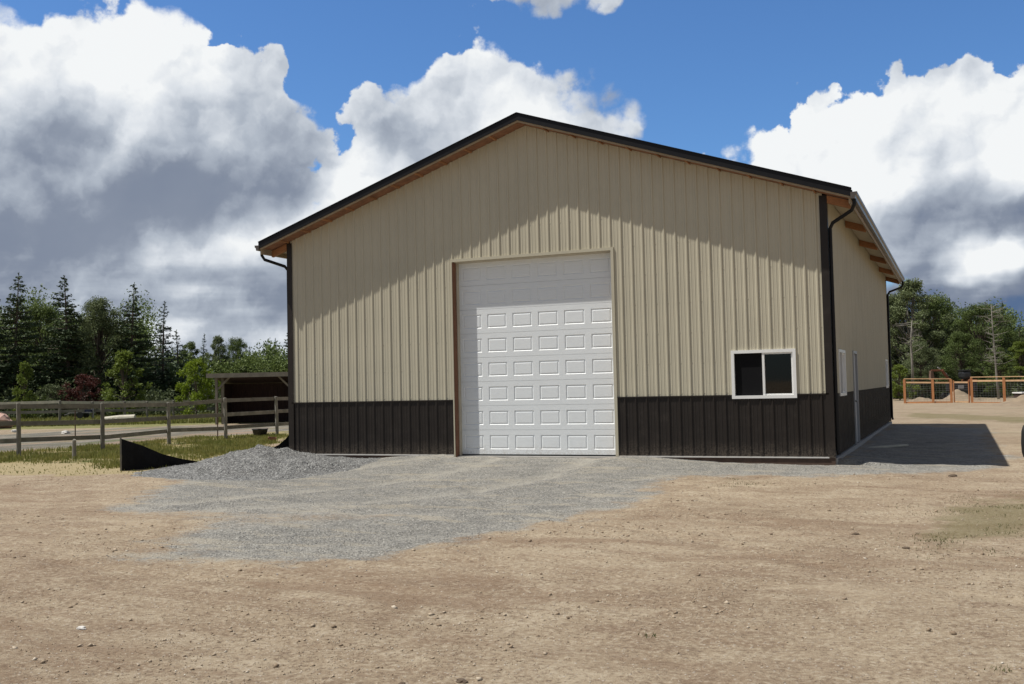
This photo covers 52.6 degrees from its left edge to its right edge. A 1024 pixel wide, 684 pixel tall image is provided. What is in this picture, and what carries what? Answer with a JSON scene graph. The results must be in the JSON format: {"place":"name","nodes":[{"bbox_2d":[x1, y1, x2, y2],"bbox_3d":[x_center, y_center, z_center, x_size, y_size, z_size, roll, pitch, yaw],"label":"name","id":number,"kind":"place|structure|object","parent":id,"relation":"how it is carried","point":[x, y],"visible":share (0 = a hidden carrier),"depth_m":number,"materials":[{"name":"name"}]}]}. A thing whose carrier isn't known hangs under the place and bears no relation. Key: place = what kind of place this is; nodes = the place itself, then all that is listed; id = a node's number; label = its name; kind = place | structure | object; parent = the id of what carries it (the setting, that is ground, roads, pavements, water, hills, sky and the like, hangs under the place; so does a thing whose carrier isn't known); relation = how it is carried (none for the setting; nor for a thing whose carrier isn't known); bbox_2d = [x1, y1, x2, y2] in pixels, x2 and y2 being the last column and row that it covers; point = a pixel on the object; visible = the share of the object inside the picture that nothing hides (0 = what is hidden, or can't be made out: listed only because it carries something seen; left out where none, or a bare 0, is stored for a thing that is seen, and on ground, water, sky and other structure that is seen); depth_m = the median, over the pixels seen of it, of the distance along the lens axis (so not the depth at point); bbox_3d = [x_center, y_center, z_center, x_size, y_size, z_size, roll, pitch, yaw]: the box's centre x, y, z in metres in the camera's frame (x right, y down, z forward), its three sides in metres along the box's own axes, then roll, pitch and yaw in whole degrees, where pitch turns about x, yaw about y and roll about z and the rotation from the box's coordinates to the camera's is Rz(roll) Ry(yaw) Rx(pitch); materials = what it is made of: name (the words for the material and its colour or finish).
{"place":"outdoors","nodes":[
{"label":"outdoors","id":0,"kind":"place"},
{"bbox_2d":[10,411,220,426],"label":"field grass","id":1,"kind":"structure","parent":0,"point":[173,421],"depth_m":59.47,"materials":[{"name":"green plant"}]},
{"bbox_2d":[0,396,1023,683],"bbox_3d":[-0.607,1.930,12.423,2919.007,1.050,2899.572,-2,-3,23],"label":"ground","id":2,"kind":"structure","parent":0,"point":[970,444],"depth_m":9.52,"materials":[{"name":"beige soil"}]},
{"bbox_2d":[0,413,13,428],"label":"rubble heap","id":3,"kind":"object","parent":2,"relation":"on","point":[4,417],"visible":0.59,"depth_m":55.71,"materials":[{"name":"beige stone"}]},
{"bbox_2d":[0,299,25,414],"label":"fir tree","id":4,"kind":"object","parent":2,"relation":"on","point":[4,379],"visible":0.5,"depth_m":74.13,"materials":[{"name":"green plant"}]},
{"bbox_2d":[0,273,48,417],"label":"fir tree","id":5,"kind":"object","parent":2,"relation":"on","point":[19,336],"visible":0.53,"depth_m":76.15,"materials":[{"name":"green plant"}]},
{"bbox_2d":[11,361,46,418],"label":"broadleaf tree","id":6,"kind":"object","parent":2,"relation":"on","point":[21,377],"visible":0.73,"depth_m":68.85,"materials":[{"name":"green plant"}]},
{"bbox_2d":[0,302,76,394],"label":"broadleaf tree","id":7,"kind":"object","parent":2,"relation":"on","point":[39,313],"visible":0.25,"depth_m":81.63,"materials":[{"name":"green plant"}]},
{"bbox_2d":[31,383,71,416],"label":"broadleaf tree","id":8,"kind":"object","parent":2,"relation":"on","point":[49,388],"visible":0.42,"depth_m":71.80,"materials":[{"name":"green plant"}]},
{"bbox_2d":[33,275,101,413],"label":"fir tree","id":9,"kind":"object","parent":2,"relation":"on","point":[64,345],"visible":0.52,"depth_m":77.67,"materials":[{"name":"green plant"}]},
{"bbox_2d":[72,439,75,458],"bbox_3d":[-11.656,2.926,27.606,0.102,0.697,0.102,-1,-2,1],"label":"fence stub","id":10,"kind":"object","parent":2,"relation":"on","point":[73,447],"visible":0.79,"depth_m":27.57,"materials":[{"name":"grey wood"}]},
{"bbox_2d":[64,409,94,417],"bbox_3d":[-26.710,4.327,63.950,1.811,0.750,1.000,-1,-2,0],"label":"utility trailer","id":11,"kind":"object","parent":2,"relation":"on","point":[83,414],"visible":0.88,"depth_m":63.59,"materials":[{"name":"black metal"}]},
{"bbox_2d":[57,373,103,414],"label":"broadleaf tree","id":12,"kind":"object","parent":2,"relation":"on","point":[77,394],"visible":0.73,"depth_m":71.67,"materials":[{"name":"red plant"}]},
{"bbox_2d":[76,626,85,629],"bbox_3d":[-3.081,2.049,7.423,0.082,0.030,0.047,-2,-3,23],"label":"stone","id":13,"kind":"object","parent":2,"relation":"on","point":[81,628],"visible":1,"depth_m":7.41,"materials":[{"name":"white stone"}]},
{"bbox_2d":[61,295,137,400],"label":"broadleaf tree","id":14,"kind":"object","parent":2,"relation":"on","point":[101,320],"visible":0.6,"depth_m":79.42,"materials":[{"name":"green plant"}]},
{"bbox_2d":[0,399,214,419],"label":"paddock fence","id":15,"kind":"object","parent":2,"relation":"on","point":[125,410],"visible":0.66,"depth_m":64.19,"materials":[{"name":"grey wood"}]},
{"bbox_2d":[0,378,220,418],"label":"underbrush","id":16,"kind":"object","parent":2,"relation":"on","point":[153,396],"visible":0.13,"depth_m":72.33,"materials":[{"name":"green plant"}]},
{"bbox_2d":[105,415,135,418],"bbox_3d":[-23.082,4.535,61.000,1.839,0.499,0.420,-1,-2,0],"label":"log","id":17,"kind":"object","parent":2,"relation":"on","point":[121,416],"visible":0.43,"depth_m":60.84,"materials":[{"name":"beige wood"}]},
{"bbox_2d":[27,354,214,399],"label":"thicket","id":18,"kind":"object","parent":2,"relation":"on","point":[175,380],"visible":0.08,"depth_m":81.13,"materials":[{"name":"green plant"}]},
{"bbox_2d":[99,348,152,415],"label":"broadleaf tree","id":19,"kind":"object","parent":2,"relation":"on","point":[121,358],"visible":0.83,"depth_m":70.04,"materials":[{"name":"green plant"}]},
{"bbox_2d":[97,282,166,407],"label":"fir tree","id":20,"kind":"object","parent":2,"relation":"on","point":[129,343],"visible":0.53,"depth_m":79.94,"materials":[{"name":"green plant"}]},
{"bbox_2d":[0,433,287,477],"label":"grass","id":21,"kind":"structure","parent":2,"relation":"on","point":[223,445],"depth_m":29.95,"materials":[{"name":"green plant"}]},
{"bbox_2d":[0,284,287,390],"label":"background wood","id":22,"kind":"object","parent":2,"relation":"on","point":[255,360],"visible":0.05,"depth_m":94.66,"materials":[{"name":"green plant"}]},
{"bbox_2d":[0,396,288,455],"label":"rail fence","id":23,"kind":"object","parent":2,"relation":"on","point":[19,423],"visible":0.77,"depth_m":32.74,"materials":[{"name":"grey wood"}]},
{"bbox_2d":[120,437,197,470],"bbox_3d":[-7.876,2.511,23.338,1.960,0.843,0.105,1,-3,-45],"label":"silt fence","id":24,"kind":"object","parent":2,"relation":"on","point":[134,456],"visible":0.83,"depth_m":23.01,"materials":[{"name":"black fabric"}]},
{"bbox_2d":[148,301,181,399],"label":"fir tree","id":25,"kind":"object","parent":2,"relation":"on","point":[162,371],"visible":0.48,"depth_m":82.00,"materials":[{"name":"green plant"}]},
{"bbox_2d":[170,330,184,370],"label":"fir tree","id":26,"kind":"object","parent":2,"relation":"on","point":[177,350],"visible":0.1,"depth_m":90.04,"materials":[{"name":"green plant"}]},
{"bbox_2d":[180,341,204,362],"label":"broadleaf tree","id":27,"kind":"object","parent":2,"relation":"on","point":[190,345],"visible":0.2,"depth_m":94.97,"materials":[{"name":"green plant"}]},
{"bbox_2d":[174,358,220,414],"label":"broadleaf tree","id":28,"kind":"object","parent":2,"relation":"on","point":[202,385],"visible":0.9,"depth_m":66.68,"materials":[{"name":"green plant"}]},
{"bbox_2d":[199,335,206,362],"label":"fir tree","id":29,"kind":"object","parent":2,"relation":"on","point":[202,348],"visible":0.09,"depth_m":98.19,"materials":[{"name":"green plant"}]},
{"bbox_2d":[204,335,234,370],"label":"broadleaf tree","id":30,"kind":"object","parent":2,"relation":"on","point":[218,348],"visible":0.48,"depth_m":95.92,"materials":[{"name":"green plant"}]},
{"bbox_2d":[222,336,256,372],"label":"broadleaf tree","id":31,"kind":"object","parent":2,"relation":"on","point":[235,344],"visible":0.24,"depth_m":97.90,"materials":[{"name":"green plant"}]},
{"bbox_2d":[206,372,288,424],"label":"shed","id":32,"kind":"structure","parent":2,"relation":"on","point":[253,385],"depth_m":57.65,"materials":[{"name":"brown wood"}]},
{"bbox_2d":[130,444,381,480],"bbox_3d":[-5.517,2.658,22.935,6.760,0.819,7.020,-2,-3,23],"label":"gravel pile","id":33,"kind":"object","parent":2,"relation":"on","point":[259,462],"visible":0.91,"depth_m":20.79,"materials":[{"name":"grey gravel"}]},
{"bbox_2d":[252,428,267,434],"bbox_3d":[-9.382,3.341,38.605,0.620,0.230,0.620,-2,-3,23],"label":"rubber tub","id":34,"kind":"object","parent":2,"relation":"on","point":[259,431],"visible":0.96,"depth_m":38.39,"materials":[{"name":"black rubber"}]},
{"bbox_2d":[273,436,288,448],"bbox_3d":[-5.475,2.537,24.785,0.125,0.715,0.564,-3,-3,37],"label":"silt fence","id":35,"kind":"object","parent":2,"relation":"on","point":[284,443],"visible":0.34,"depth_m":24.79,"materials":[{"name":"black fabric"}]},
{"bbox_2d":[282,339,287,361],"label":"fir tree","id":36,"kind":"object","parent":2,"relation":"on","point":[286,345],"visible":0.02,"depth_m":96.01,"materials":[{"name":"green plant"}]},
{"bbox_2d":[456,678,467,683],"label":"stone","id":37,"kind":"object","parent":2,"relation":"on","point":[461,680],"visible":1,"depth_m":5.90,"materials":[{"name":"stone"}]},
{"bbox_2d":[0,468,1023,683],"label":"loose stones","id":38,"kind":"object","parent":2,"relation":"on","point":[485,633],"visible":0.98,"depth_m":8.57,"materials":[{"name":"brown gravel"}]},
{"bbox_2d":[255,112,904,464],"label":"pole barn","id":39,"kind":"structure","parent":2,"relation":"on","point":[516,284],"depth_m":22.06,"materials":[{"name":"beige metal"}]},
{"bbox_2d":[459,253,615,456],"bbox_3d":[0.520,0.318,22.320,3.600,4.290,0.056,-2,-3,23],"label":"garage door","id":40,"kind":"structure","parent":39,"relation":"in","point":[536,334],"depth_m":22.28,"materials":[{"name":"white metal"}]},
{"bbox_2d":[731,349,796,398],"bbox_3d":[4.899,0.623,20.171,1.242,0.947,0.094,-2,-3,23],"label":"window","id":41,"kind":"structure","parent":39,"relation":"in","point":[768,373],"depth_m":20.17,"materials":[{"name":"black glass"}]},
{"bbox_2d":[838,349,846,395],"bbox_3d":[6.777,0.633,21.363,0.094,0.944,1.224,-2,-3,23],"label":"window","id":42,"kind":"structure","parent":39,"relation":"in","point":[841,353],"depth_m":21.35,"materials":[{"name":"white plastic"}]},
{"bbox_2d":[852,351,859,444],"bbox_3d":[7.942,1.276,23.988,0.155,2.130,0.940,-2,-3,23],"label":"side door","id":43,"kind":"structure","parent":39,"relation":"in","point":[854,353],"depth_m":24.26,"materials":[{"name":"metal"}]},
{"bbox_2d":[885,359,888,387],"bbox_3d":[12.433,1.052,34.490,0.094,0.944,1.224,-2,-3,23],"label":"window","id":44,"kind":"structure","parent":39,"relation":"in","point":[886,361],"depth_m":34.65,"materials":[{"name":"white plastic"}]},
{"bbox_2d":[638,478,1022,672],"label":"weeds","id":45,"kind":"object","parent":2,"relation":"on","point":[929,540],"visible":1,"depth_m":11.01,"materials":[{"name":"green plant"}]},
{"bbox_2d":[868,444,908,447],"bbox_3d":[8.677,2.445,24.188,1.664,0.040,0.140,0,-3,-34],"label":"plank","id":46,"kind":"object","parent":2,"relation":"on","point":[889,446],"visible":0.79,"depth_m":24.27,"materials":[{"name":"grey wood"}]},
{"bbox_2d":[891,364,919,399],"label":"broadleaf tree","id":47,"kind":"object","parent":2,"relation":"on","point":[899,368],"visible":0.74,"depth_m":75.77,"materials":[{"name":"green plant"}]},
{"bbox_2d":[898,322,924,398],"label":"bare trunk","id":48,"kind":"object","parent":2,"relation":"on","point":[911,353],"visible":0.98,"depth_m":75.95,"materials":[{"name":"grey wood"}]},
{"bbox_2d":[889,291,940,368],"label":"broadleaf tree","id":49,"kind":"object","parent":2,"relation":"on","point":[892,298],"visible":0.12,"depth_m":87.23,"materials":[{"name":"green plant"}]},
{"bbox_2d":[896,397,936,402],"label":"sand mound","id":50,"kind":"object","parent":2,"relation":"on","point":[923,400],"visible":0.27,"depth_m":69.49,"materials":[{"name":"beige sand"}]},
{"bbox_2d":[896,341,945,396],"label":"broadleaf tree","id":51,"kind":"object","parent":2,"relation":"on","point":[923,356],"visible":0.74,"depth_m":77.67,"materials":[{"name":"green plant"}]},
{"bbox_2d":[889,278,967,395],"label":"broadleaf tree","id":52,"kind":"object","parent":2,"relation":"on","point":[908,291],"visible":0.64,"depth_m":85.56,"materials":[{"name":"green plant"}]},
{"bbox_2d":[903,294,974,375],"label":"broadleaf tree","id":53,"kind":"object","parent":2,"relation":"on","point":[938,304],"visible":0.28,"depth_m":87.60,"materials":[{"name":"green plant"}]},
{"bbox_2d":[944,297,952,348],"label":"fir tree","id":54,"kind":"object","parent":2,"relation":"on","point":[950,321],"visible":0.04,"depth_m":98.26,"materials":[{"name":"green plant"}]},
{"bbox_2d":[929,367,977,398],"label":"excavator","id":55,"kind":"object","parent":2,"relation":"on","point":[964,375],"visible":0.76,"depth_m":74.61,"materials":[{"name":"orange metal"}]},
{"bbox_2d":[890,289,1023,365],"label":"background wood","id":56,"kind":"object","parent":2,"relation":"on","point":[996,331],"visible":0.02,"depth_m":100.59,"materials":[{"name":"green plant"}]},
{"bbox_2d":[892,351,1023,398],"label":"underbrush","id":57,"kind":"object","parent":2,"relation":"on","point":[978,393],"visible":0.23,"depth_m":79.71,"materials":[{"name":"green plant"}]},
{"bbox_2d":[938,389,983,401],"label":"sand mound","id":58,"kind":"object","parent":2,"relation":"on","point":[959,394],"visible":0.43,"depth_m":69.43,"materials":[{"name":"beige sand"}]},
{"bbox_2d":[953,380,969,402],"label":"gate","id":59,"kind":"structure","parent":2,"relation":"on","point":[968,396],"depth_m":65.51,"materials":[{"name":"brown wood"}]},
{"bbox_2d":[935,330,991,391],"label":"broadleaf tree","id":60,"kind":"object","parent":2,"relation":"on","point":[969,361],"visible":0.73,"depth_m":79.53,"materials":[{"name":"green plant"}]},
{"bbox_2d":[903,376,1023,402],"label":"wire fence","id":61,"kind":"object","parent":2,"relation":"on","point":[1003,381],"visible":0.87,"depth_m":65.96,"materials":[{"name":"brown wood"}]},
{"bbox_2d":[941,302,1023,391],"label":"broadleaf tree","id":62,"kind":"object","parent":2,"relation":"on","point":[971,313],"visible":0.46,"depth_m":83.63,"materials":[{"name":"green plant"}]},
{"bbox_2d":[978,301,1011,398],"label":"bare trunk","id":63,"kind":"object","parent":2,"relation":"on","point":[995,359],"visible":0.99,"depth_m":72.96,"materials":[{"name":"grey wood"}]},
{"bbox_2d":[988,303,1016,374],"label":"fir tree","id":64,"kind":"object","parent":2,"relation":"on","point":[1002,304],"visible":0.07,"depth_m":94.04,"materials":[{"name":"green plant"}]},
{"bbox_2d":[989,395,1023,405],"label":"sand mound","id":65,"kind":"object","parent":2,"relation":"on","point":[1018,401],"visible":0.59,"depth_m":57.62,"materials":[{"name":"beige sand"}]},
{"bbox_2d":[1000,341,1023,389],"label":"broadleaf tree","id":66,"kind":"object","parent":2,"relation":"on","point":[1019,364],"visible":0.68,"depth_m":79.98,"materials":[{"name":"green plant"}]},
{"bbox_2d":[1012,392,1023,396],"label":"flat trailer","id":67,"kind":"object","parent":2,"relation":"on","point":[1016,394],"visible":0.9,"depth_m":62.00,"materials":[{"name":"white metal"}]},
{"bbox_2d":[1014,324,1023,357],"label":"fir tree","id":68,"kind":"object","parent":2,"relation":"on","point":[1021,333],"visible":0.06,"depth_m":96.13,"materials":[{"name":"green plant"}]},
{"bbox_2d":[0,0,1023,366],"label":"sky","id":69,"kind":"structure","parent":0,"point":[152,144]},
{"bbox_2d":[50,455,986,582],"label":"gravel","id":70,"kind":"structure","parent":0,"point":[431,497],"depth_m":16.33,"materials":[{"name":"grey gravel"}]},
{"bbox_2d":[972,347,1019,397],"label":"broadleaf tree","id":71,"kind":"object","parent":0,"point":[990,370],"visible":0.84,"depth_m":76.85,"materials":[{"name":"green plant"}]},
{"bbox_2d":[1021,425,1023,456],"bbox_3d":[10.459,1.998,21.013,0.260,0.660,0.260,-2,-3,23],"label":"tire","id":72,"kind":"object","parent":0,"point":[1022,439],"visible":1,"depth_m":21.00,"materials":[{"name":"black rubber"}]}
]}

